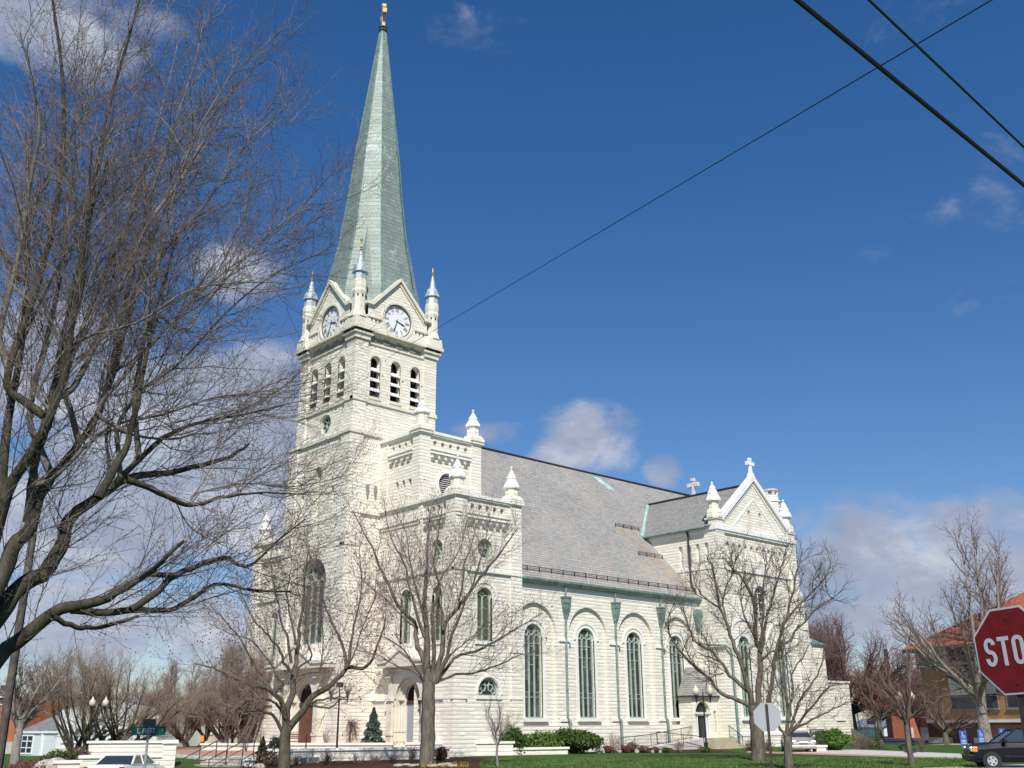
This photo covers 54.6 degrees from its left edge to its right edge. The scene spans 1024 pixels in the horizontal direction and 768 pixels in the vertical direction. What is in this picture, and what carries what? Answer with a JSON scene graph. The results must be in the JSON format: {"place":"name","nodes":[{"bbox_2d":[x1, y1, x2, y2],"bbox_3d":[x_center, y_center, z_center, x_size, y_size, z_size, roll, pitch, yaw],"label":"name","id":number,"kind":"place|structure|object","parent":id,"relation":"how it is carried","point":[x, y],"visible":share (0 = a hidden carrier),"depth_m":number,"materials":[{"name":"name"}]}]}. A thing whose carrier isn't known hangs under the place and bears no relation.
{"place":"outdoors","nodes":[
{"label":"outdoors","id":0,"kind":"place"},
{"bbox_2d":[176,746,256,755],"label":"plaza","id":1,"kind":"structure","parent":0,"point":[186,750],"depth_m":70.66,"materials":[{"name":"red brick"}]},
{"bbox_2d":[290,733,307,747],"bbox_3d":[-13.389,22.267,61.310,1.500,1.250,0.560,3,-19,-11],"label":"bench","id":2,"kind":"object","parent":1,"relation":"on","point":[303,737],"visible":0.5,"depth_m":61.67,"materials":[{"name":"brown wood"}]},
{"bbox_2d":[343,714,362,742],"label":"weeping tree","id":3,"kind":"object","parent":1,"relation":"on","point":[352,731],"visible":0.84,"depth_m":69.92,"materials":[{"name":"brown plant"}]},
{"bbox_2d":[360,707,385,742],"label":"spruce","id":4,"kind":"object","parent":1,"relation":"on","point":[373,728],"visible":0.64,"depth_m":69.05,"materials":[{"name":"green plant"}]},
{"bbox_2d":[206,720,237,742],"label":"tan building","id":5,"kind":"structure","parent":0,"point":[212,738],"depth_m":98.39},
{"bbox_2d":[0,0,1023,720],"label":"sky","id":6,"kind":"structure","parent":0,"point":[834,304],"materials":[{"name":"blue"}]},
{"bbox_2d":[3,736,1023,767],"bbox_3d":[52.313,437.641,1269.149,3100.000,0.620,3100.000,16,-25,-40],"label":"ground","id":7,"kind":"structure","parent":0,"point":[958,749],"depth_m":65.51,"materials":[{"name":"green plant"}]},
{"bbox_2d":[0,477,43,767],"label":"utility pole","id":8,"kind":"object","parent":7,"relation":"on","point":[9,693],"visible":0.49,"depth_m":25.86,"materials":[{"name":"brown wood"}]},
{"bbox_2d":[3,757,45,767],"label":"dormant shrub","id":9,"kind":"object","parent":7,"relation":"on","point":[24,764],"visible":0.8,"depth_m":52.38,"materials":[{"name":"brown plant"}]},
{"bbox_2d":[0,685,71,753],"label":"brick building","id":10,"kind":"structure","parent":7,"relation":"on","point":[11,730],"depth_m":108.55,"materials":[{"name":"orange brick"}]},
{"bbox_2d":[20,714,58,755],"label":"clapboard building","id":11,"kind":"structure","parent":7,"relation":"on","point":[37,738],"depth_m":98.80,"materials":[{"name":"white wood"}]},
{"bbox_2d":[20,735,33,753],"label":"window","id":12,"kind":"structure","parent":11,"relation":"in","point":[27,740],"depth_m":99.32,"materials":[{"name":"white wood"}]},
{"bbox_2d":[22,646,99,704],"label":"bare tree","id":13,"kind":"object","parent":7,"relation":"on","point":[42,667],"visible":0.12,"depth_m":123.17,"materials":[{"name":"grey plant"}]},
{"bbox_2d":[52,760,82,767],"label":"retaining wall","id":14,"kind":"structure","parent":7,"relation":"on","point":[68,763],"depth_m":52.56,"materials":[{"name":"paint"}]},
{"bbox_2d":[89,697,108,740],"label":"street lamp","id":15,"kind":"object","parent":7,"relation":"on","point":[92,702],"visible":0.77,"depth_m":70.55,"materials":[{"name":"black paint"}]},
{"bbox_2d":[23,634,211,752],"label":"vase shaped tree","id":16,"kind":"object","parent":7,"relation":"on","point":[96,678],"visible":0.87,"depth_m":76.98,"materials":[{"name":"brown plant"}]},
{"bbox_2d":[78,754,162,767],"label":"retaining wall","id":17,"kind":"structure","parent":7,"relation":"on","point":[88,760],"depth_m":53.93,"materials":[{"name":"paint"}]},
{"bbox_2d":[87,740,163,754],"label":"retaining wall","id":18,"kind":"structure","parent":7,"relation":"on","point":[118,747],"depth_m":60.84,"materials":[{"name":"paint"}]},
{"bbox_2d":[54,698,217,754],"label":"clapboard house","id":19,"kind":"structure","parent":7,"relation":"on","point":[193,741],"depth_m":96.17,"materials":[{"name":"white"}]},
{"bbox_2d":[131,719,165,767],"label":"street name sign","id":20,"kind":"object","parent":7,"relation":"on","point":[148,728],"visible":1,"depth_m":23.14,"materials":[{"name":"green metal"}]},
{"bbox_2d":[129,651,182,698],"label":"bare tree","id":21,"kind":"object","parent":7,"relation":"on","point":[172,672],"visible":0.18,"depth_m":109.73,"materials":[{"name":"brown plant"}]},
{"bbox_2d":[162,740,178,767],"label":"stone pier","id":22,"kind":"structure","parent":7,"relation":"on","point":[169,754],"depth_m":54.84,"materials":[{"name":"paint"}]},
{"bbox_2d":[148,652,229,747],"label":"bare tree","id":23,"kind":"object","parent":7,"relation":"on","point":[186,730],"visible":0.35,"depth_m":86.45,"materials":[{"name":"brown plant"}]},
{"bbox_2d":[0,0,415,668],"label":"maple tree","id":24,"kind":"object","parent":7,"relation":"on","point":[126,270],"visible":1,"depth_m":20.99,"materials":[{"name":"brown plant"}]},
{"bbox_2d":[200,743,254,750],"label":"retaining wall","id":25,"kind":"structure","parent":7,"relation":"on","point":[221,746],"depth_m":74.56,"materials":[{"name":"paint"}]},
{"bbox_2d":[181,634,274,742],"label":"multi stemmed tree","id":26,"kind":"object","parent":7,"relation":"on","point":[224,733],"visible":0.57,"depth_m":83.62,"materials":[{"name":"brown plant"}]},
{"bbox_2d":[194,756,319,766],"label":"plaza steps","id":27,"kind":"structure","parent":7,"relation":"on","point":[233,761],"depth_m":55.20,"materials":[{"name":"concrete"}]},
{"bbox_2d":[181,740,228,767],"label":"handrail","id":28,"kind":"object","parent":27,"relation":"on","point":[205,754],"visible":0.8,"depth_m":55.51,"materials":[{"name":"metal"}]},
{"bbox_2d":[208,740,254,767],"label":"handrail","id":29,"kind":"object","parent":27,"relation":"on","point":[225,759],"visible":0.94,"depth_m":54.78,"materials":[{"name":"black metal"}]},
{"bbox_2d":[255,736,269,760],"bbox_3d":[-13.793,20.295,54.770,1.206,1.668,1.119,16,-25,-40],"label":"yew","id":30,"kind":"object","parent":27,"relation":"on","point":[262,743],"visible":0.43,"depth_m":54.77,"materials":[{"name":"green plant"}]},
{"bbox_2d":[141,500,418,767],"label":"maple tree","id":31,"kind":"object","parent":7,"relation":"on","point":[286,728],"visible":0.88,"depth_m":51.29,"materials":[{"name":"brown plant"}]},
{"bbox_2d":[175,752,463,759],"bbox_3d":[-23.059,26.776,70.793,39.853,0.999,12.605,-13,-23,33],"label":"plaza edge","id":32,"kind":"object","parent":7,"relation":"on","point":[196,756],"visible":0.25,"depth_m":64.69,"materials":[{"name":"paint"}]},
{"bbox_2d":[253,743,395,751],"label":"retaining wall","id":33,"kind":"structure","parent":7,"relation":"on","point":[327,745],"depth_m":66.20,"materials":[{"name":"paint"}]},
{"bbox_2d":[239,759,422,767],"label":"mulch bed","id":34,"kind":"object","parent":7,"relation":"on","point":[351,764],"visible":0.33,"depth_m":52.76,"materials":[{"name":"brown wood"}]},
{"bbox_2d":[252,748,278,766],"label":"dormant shrub","id":35,"kind":"object","parent":34,"relation":"on","point":[273,759],"visible":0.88,"depth_m":51.71,"materials":[{"name":"brown plant"}]},
{"bbox_2d":[267,735,279,748],"bbox_3d":[-14.918,22.816,62.352,1.103,1.562,1.212,16,-25,-40],"label":"dark evergreen","id":36,"kind":"object","parent":34,"relation":"on","point":[270,746],"visible":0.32,"depth_m":62.24,"materials":[{"name":"green plant"}]},
{"bbox_2d":[328,679,351,747],"bbox_3d":[-10.806,20.830,61.689,1.535,4.782,0.500,6,-20,-18],"label":"street lamp","id":37,"kind":"object","parent":34,"relation":"on","point":[340,685],"visible":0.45,"depth_m":62.02,"materials":[{"name":"black metal"}]},
{"bbox_2d":[267,746,451,760],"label":"retaining wall","id":38,"kind":"structure","parent":7,"relation":"on","point":[346,754],"depth_m":59.79,"materials":[{"name":"paint"}]},
{"bbox_2d":[423,757,489,767],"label":"mulch bed","id":39,"kind":"object","parent":7,"relation":"on","point":[472,762],"visible":0.65,"depth_m":55.39,"materials":[{"name":"brown soil"}]},
{"bbox_2d":[311,475,567,765],"bbox_3d":[-3.856,12.152,53.429,13.914,16.184,7.489,1,-19,-4],"label":"maple tree","id":40,"kind":"object","parent":39,"relation":"on","point":[434,671],"visible":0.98,"depth_m":53.14,"materials":[{"name":"brown plant"}]},
{"bbox_2d":[435,746,447,761],"bbox_3d":[-4.077,21.267,57.075,0.890,0.920,0.861,5,-20,-16],"label":"dormant shrub","id":41,"kind":"object","parent":39,"relation":"on","point":[441,753],"visible":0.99,"depth_m":56.87,"materials":[{"name":"brown plant"}]},
{"bbox_2d":[404,741,514,755],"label":"retaining wall","id":42,"kind":"structure","parent":7,"relation":"on","point":[486,748],"depth_m":67.67,"materials":[{"name":"paint"}]},
{"bbox_2d":[482,695,521,765],"bbox_3d":[-0.447,17.663,51.064,2.117,3.754,2.048,16,-25,-40],"label":"sapling","id":43,"kind":"object","parent":7,"relation":"on","point":[500,731],"visible":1,"depth_m":50.88,"materials":[{"name":"grey plant"}]},
{"bbox_2d":[501,724,528,752],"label":"evergreen hedge","id":44,"kind":"object","parent":7,"relation":"on","point":[519,739],"visible":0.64,"depth_m":68.80,"materials":[{"name":"green plant"}]},
{"bbox_2d":[513,747,569,754],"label":"retaining wall","id":45,"kind":"structure","parent":7,"relation":"on","point":[542,750],"depth_m":69.03,"materials":[{"name":"paint"}]},
{"bbox_2d":[525,730,564,746],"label":"evergreen hedge","id":46,"kind":"object","parent":7,"relation":"on","point":[546,739],"visible":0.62,"depth_m":70.27,"materials":[{"name":"green plant"}]},
{"bbox_2d":[240,3,853,755],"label":"church","id":47,"kind":"structure","parent":7,"relation":"on","point":[616,549],"depth_m":81.96,"materials":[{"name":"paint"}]},
{"bbox_2d":[271,613,277,656],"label":"window","id":48,"kind":"structure","parent":47,"relation":"in","point":[275,630],"depth_m":86.60,"materials":[{"name":"grey glass"}]},
{"bbox_2d":[301,561,325,644],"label":"window","id":49,"kind":"structure","parent":47,"relation":"in","point":[313,622],"depth_m":77.70,"materials":[{"name":"glass"}]},
{"bbox_2d":[323,415,330,433],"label":"round window","id":50,"kind":"structure","parent":47,"relation":"in","point":[327,420],"depth_m":82.42,"materials":[{"name":"grey glass"}]},
{"bbox_2d":[402,591,410,643],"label":"window","id":51,"kind":"structure","parent":47,"relation":"in","point":[407,637],"depth_m":73.27,"materials":[{"name":"grey glass"}]},
{"bbox_2d":[434,589,441,640],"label":"window","id":52,"kind":"structure","parent":47,"relation":"in","point":[439,638],"depth_m":70.67,"materials":[{"name":"glass"}]},
{"bbox_2d":[477,588,489,640],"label":"window","id":53,"kind":"structure","parent":47,"relation":"in","point":[484,600],"depth_m":71.21,"materials":[{"name":"glass"}]},
{"bbox_2d":[478,540,489,557],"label":"round window","id":54,"kind":"structure","parent":47,"relation":"in","point":[488,547],"depth_m":72.65,"materials":[{"name":"grey glass"}]},
{"bbox_2d":[478,678,496,695],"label":"half round window","id":55,"kind":"structure","parent":47,"relation":"in","point":[487,686],"depth_m":69.73,"materials":[{"name":"glass"}]},
{"bbox_2d":[524,624,541,717],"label":"window","id":56,"kind":"structure","parent":47,"relation":"in","point":[533,671],"depth_m":73.74,"materials":[{"name":"glass"}]},
{"bbox_2d":[578,628,594,717],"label":"window","id":57,"kind":"structure","parent":47,"relation":"in","point":[585,650],"depth_m":77.56,"materials":[{"name":"grey glass"}]},
{"bbox_2d":[626,632,642,717],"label":"window","id":58,"kind":"structure","parent":47,"relation":"in","point":[633,651],"depth_m":81.26,"materials":[{"name":"green glass"}]},
{"bbox_2d":[669,636,682,717],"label":"window","id":59,"kind":"structure","parent":47,"relation":"in","point":[676,673],"depth_m":84.89,"materials":[{"name":"green glass"}]},
{"bbox_2d":[739,637,750,716],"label":"window","id":60,"kind":"structure","parent":47,"relation":"in","point":[742,643],"depth_m":87.35,"materials":[{"name":"glass"}]},
{"bbox_2d":[754,587,765,617],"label":"oval window","id":61,"kind":"structure","parent":47,"relation":"in","point":[759,612],"depth_m":91.34,"materials":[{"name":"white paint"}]},
{"bbox_2d":[777,641,788,716],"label":"window","id":62,"kind":"structure","parent":47,"relation":"in","point":[783,713],"depth_m":90.23,"materials":[{"name":"glass"}]},
{"bbox_2d":[552,727,605,753],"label":"evergreen hedge","id":63,"kind":"object","parent":7,"relation":"on","point":[578,741],"visible":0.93,"depth_m":70.74,"materials":[{"name":"green plant"}]},
{"bbox_2d":[580,749,739,752],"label":"shrub bed","id":64,"kind":"object","parent":7,"relation":"on","point":[698,751],"visible":0.36,"depth_m":73.08,"materials":[{"name":"soil"}]},
{"bbox_2d":[606,732,620,751],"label":"bare shrub","id":65,"kind":"object","parent":64,"relation":"on","point":[614,744],"visible":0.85,"depth_m":73.49,"materials":[{"name":"brown plant"}]},
{"bbox_2d":[618,744,634,752],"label":"barberry mound","id":66,"kind":"object","parent":64,"relation":"on","point":[626,749],"visible":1,"depth_m":71.64,"materials":[{"name":"brown plant"}]},
{"bbox_2d":[692,684,712,746],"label":"street lamp","id":67,"kind":"object","parent":64,"relation":"on","point":[695,690],"visible":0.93,"depth_m":73.83,"materials":[{"name":"black paint"}]},
{"bbox_2d":[635,738,704,749],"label":"ramp","id":68,"kind":"structure","parent":7,"relation":"on","point":[696,743],"depth_m":79.73,"materials":[{"name":"concrete"}]},
{"bbox_2d":[618,726,691,748],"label":"ramp railing","id":69,"kind":"object","parent":68,"relation":"on","point":[680,736],"visible":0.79,"depth_m":79.05,"materials":[{"name":"black metal"}]},
{"bbox_2d":[707,738,742,748],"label":"porch steps","id":70,"kind":"structure","parent":7,"relation":"on","point":[722,743],"depth_m":81.23,"materials":[{"name":"beige concrete"}]},
{"bbox_2d":[480,756,987,767],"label":"grass","id":71,"kind":"structure","parent":7,"relation":"on","point":[709,761],"depth_m":52.09,"materials":[{"name":"green plant"}]},
{"bbox_2d":[650,523,861,760],"bbox_3d":[14.267,14.814,58.204,12.952,14.379,6.677,-2,-19,5],"label":"pruned tree","id":72,"kind":"object","parent":7,"relation":"on","point":[758,750],"visible":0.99,"depth_m":57.83,"materials":[{"name":"grey plant"}]},
{"bbox_2d":[734,611,864,767],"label":"young tree","id":73,"kind":"object","parent":7,"relation":"on","point":[788,743],"visible":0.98,"depth_m":46.36,"materials":[{"name":"grey plant"}]},
{"bbox_2d":[809,726,855,749],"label":"clipped hedge","id":74,"kind":"object","parent":7,"relation":"on","point":[837,738],"visible":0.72,"depth_m":74.92,"materials":[{"name":"green plant"}]},
{"bbox_2d":[844,729,880,749],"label":"bare shrub","id":75,"kind":"object","parent":7,"relation":"on","point":[866,742],"visible":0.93,"depth_m":75.72,"materials":[{"name":"brown plant"}]},
{"bbox_2d":[808,608,924,734],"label":"red budding tree","id":76,"kind":"object","parent":7,"relation":"on","point":[841,658],"visible":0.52,"depth_m":111.27,"materials":[{"name":"plant"}]},
{"bbox_2d":[851,728,889,749],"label":"stone stair","id":77,"kind":"object","parent":7,"relation":"on","point":[854,733],"visible":0.56,"depth_m":85.54,"materials":[{"name":"grey stone"}]},
{"bbox_2d":[853,666,914,742],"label":"red budding tree","id":78,"kind":"object","parent":7,"relation":"on","point":[881,715],"visible":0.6,"depth_m":100.16,"materials":[{"name":"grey plant"}]},
{"bbox_2d":[861,628,956,765],"bbox_3d":[19.052,15.166,48.499,4.300,6.569,3.996,1,-19,-4],"label":"young tree","id":79,"kind":"object","parent":7,"relation":"on","point":[905,717],"visible":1,"depth_m":48.15,"materials":[{"name":"brown plant"}]},
{"bbox_2d":[874,506,1021,741],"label":"maple tree","id":80,"kind":"object","parent":7,"relation":"on","point":[976,690],"visible":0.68,"depth_m":93.48,"materials":[{"name":"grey plant"}]},
{"bbox_2d":[902,592,1023,743],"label":"school building","id":81,"kind":"structure","parent":7,"relation":"on","point":[1003,710],"depth_m":94.94,"materials":[{"name":"brown brick"}]},
{"bbox_2d":[958,723,977,740],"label":"basement door","id":82,"kind":"structure","parent":81,"relation":"in","point":[971,733],"depth_m":93.05,"materials":[{"name":"brown"}]},
{"bbox_2d":[947,671,999,710],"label":"window","id":83,"kind":"structure","parent":81,"relation":"in","point":[992,703],"depth_m":94.01,"materials":[{"name":"grey glass"}]},
{"bbox_2d":[1005,695,1018,709],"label":"window","id":84,"kind":"structure","parent":81,"relation":"in","point":[1012,703],"depth_m":89.01,"materials":[{"name":"grey glass"}]},
{"bbox_2d":[959,731,967,760],"bbox_3d":[23.639,18.921,51.823,0.340,1.549,0.045,-9,-21,23],"label":"parking sign","id":85,"kind":"object","parent":7,"relation":"on","point":[963,738],"visible":0.95,"depth_m":51.93,"materials":[{"name":"blue metal"}]},
{"bbox_2d":[977,729,984,742],"bbox_3d":[26.873,20.564,56.688,0.340,1.560,0.044,-9,-21,24],"label":"parking sign","id":86,"kind":"object","parent":7,"relation":"on","point":[981,737],"visible":0.96,"depth_m":56.82,"materials":[{"name":"blue metal"}]},
{"bbox_2d":[962,728,1023,767],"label":"parked suv","id":87,"kind":"object","parent":7,"relation":"on","point":[1004,746],"visible":0.98,"depth_m":44.81,"materials":[{"name":"black metal"}]},
{"bbox_2d":[973,605,1023,736],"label":"stop sign","id":88,"kind":"object","parent":7,"relation":"on","point":[998,637],"visible":1,"depth_m":8.98,"materials":[{"name":"red metal"}]},
{"label":"mulch bed","id":89,"kind":"structure","parent":7,"relation":"on","visible":0},
{"bbox_2d":[0,647,80,767],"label":"bare tree","id":90,"kind":"object","parent":89,"relation":"on","point":[20,721],"visible":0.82,"depth_m":59.94,"materials":[{"name":"grey plant"}]},
{"bbox_2d":[33,749,78,762],"bbox_3d":[-25.231,20.855,54.950,2.464,1.234,2.600,16,-25,-40],"label":"evergreen shrub","id":91,"kind":"object","parent":89,"relation":"on","point":[62,754],"visible":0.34,"depth_m":54.95,"materials":[{"name":"green plant"}]},
{"bbox_2d":[65,746,91,759],"bbox_3d":[-24.614,21.225,56.214,1.680,1.366,1.595,1,-19,-5],"label":"dormant shrub","id":92,"kind":"object","parent":89,"relation":"on","point":[85,751],"visible":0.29,"depth_m":56.21,"materials":[{"name":"brown plant"}]},
{"bbox_2d":[389,0,991,356],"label":"overhead cable","id":93,"kind":"object","parent":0,"point":[743,146],"visible":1,"depth_m":18.72,"materials":[{"name":"black plastic"}]},
{"bbox_2d":[746,751,956,758],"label":"brick path","id":94,"kind":"structure","parent":0,"point":[849,754],"depth_m":64.17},
{"bbox_2d":[792,749,961,757],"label":"driveway","id":95,"kind":"structure","parent":0,"point":[880,752],"depth_m":66.70,"materials":[{"name":"concrete"}]},
{"bbox_2d":[780,730,816,751],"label":"parked car","id":96,"kind":"object","parent":95,"relation":"on","point":[805,740],"visible":0.73,"depth_m":71.09,"materials":[{"name":"beige metal"}]},
{"bbox_2d":[882,649,928,737],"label":"brick house","id":97,"kind":"structure","parent":0,"point":[919,727],"depth_m":129.50,"materials":[{"name":"brick"}]},
{"bbox_2d":[793,0,1023,186],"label":"overhead cable","id":98,"kind":"object","parent":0,"point":[854,46],"visible":1,"depth_m":9.21,"materials":[{"name":"black plastic"}]},
{"bbox_2d":[875,736,950,744],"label":"parking lot","id":99,"kind":"structure","parent":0,"point":[887,740],"depth_m":110.75,"materials":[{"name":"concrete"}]},
{"bbox_2d":[857,718,887,735],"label":"white house","id":100,"kind":"structure","parent":99,"relation":"on","point":[871,730],"depth_m":149.49,"materials":[{"name":"blue"}]},
{"bbox_2d":[917,682,991,744],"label":"young tree","id":101,"kind":"object","parent":99,"relation":"on","point":[957,726],"visible":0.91,"depth_m":89.48,"materials":[{"name":"brown plant"}]},
{"bbox_2d":[867,0,1023,147],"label":"overhead cable","id":102,"kind":"object","parent":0,"point":[889,19],"visible":1,"depth_m":9.95,"materials":[{"name":"black plastic"}]},
{"bbox_2d":[932,743,960,744],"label":"sidewalk","id":103,"kind":"structure","parent":0,"point":[950,744],"depth_m":90.69,"materials":[{"name":"concrete"}]},
{"bbox_2d":[934,764,1023,767],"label":"sidewalk","id":104,"kind":"structure","parent":0,"point":[1014,766],"depth_m":45.71,"materials":[{"name":"concrete"}]},
{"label":"road","id":105,"kind":"structure","parent":0,"visible":0},
{"bbox_2d":[753,703,780,767],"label":"stop sign","id":106,"kind":"object","parent":105,"relation":"on","point":[767,717],"visible":1,"depth_m":28.07,"materials":[{"name":"silver metal"}]},
{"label":"plaza path","id":107,"kind":"structure","parent":0,"visible":0},
{"bbox_2d":[44,757,64,767],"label":"boulder","id":108,"kind":"object","parent":107,"relation":"on","point":[48,764],"visible":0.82,"depth_m":52.40,"materials":[{"name":"stone"}]},
{"bbox_2d":[84,754,165,767],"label":"parked car","id":109,"kind":"object","parent":107,"relation":"on","point":[121,761],"visible":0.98,"depth_m":44.19,"materials":[{"name":"white paint"}]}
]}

